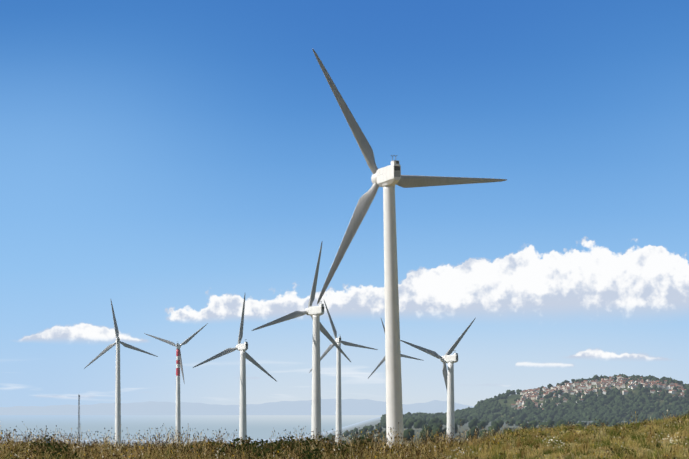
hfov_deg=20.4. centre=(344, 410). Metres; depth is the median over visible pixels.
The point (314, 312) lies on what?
turbine
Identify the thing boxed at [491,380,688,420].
town hill
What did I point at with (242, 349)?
turbine
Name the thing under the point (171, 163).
sky
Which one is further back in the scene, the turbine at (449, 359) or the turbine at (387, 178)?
the turbine at (449, 359)
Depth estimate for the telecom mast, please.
2149.06 m
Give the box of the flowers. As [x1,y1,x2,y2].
[1,417,686,458]
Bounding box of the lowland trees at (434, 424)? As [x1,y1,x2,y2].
[10,414,679,452]
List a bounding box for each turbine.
[84,301,157,446]
[144,323,207,445]
[193,295,275,444]
[252,243,350,440]
[309,301,377,443]
[312,49,506,447]
[368,319,423,377]
[400,319,474,442]
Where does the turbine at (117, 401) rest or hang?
on the ground at (369, 422)
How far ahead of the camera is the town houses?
5795.52 m
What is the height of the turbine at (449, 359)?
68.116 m
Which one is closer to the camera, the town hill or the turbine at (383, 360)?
the turbine at (383, 360)
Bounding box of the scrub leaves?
[21,435,387,458]
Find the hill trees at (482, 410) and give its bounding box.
[379,374,688,426]
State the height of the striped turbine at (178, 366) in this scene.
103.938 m
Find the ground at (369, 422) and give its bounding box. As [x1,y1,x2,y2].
[1,412,688,458]
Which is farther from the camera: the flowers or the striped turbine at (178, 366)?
the striped turbine at (178, 366)
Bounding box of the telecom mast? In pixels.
[78,395,79,441]
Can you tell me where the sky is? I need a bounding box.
[0,0,688,439]
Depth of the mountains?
52541.35 m
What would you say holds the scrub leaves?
on the ground at (369, 422)
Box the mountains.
[0,399,473,414]
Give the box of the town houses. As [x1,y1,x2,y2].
[511,375,685,409]

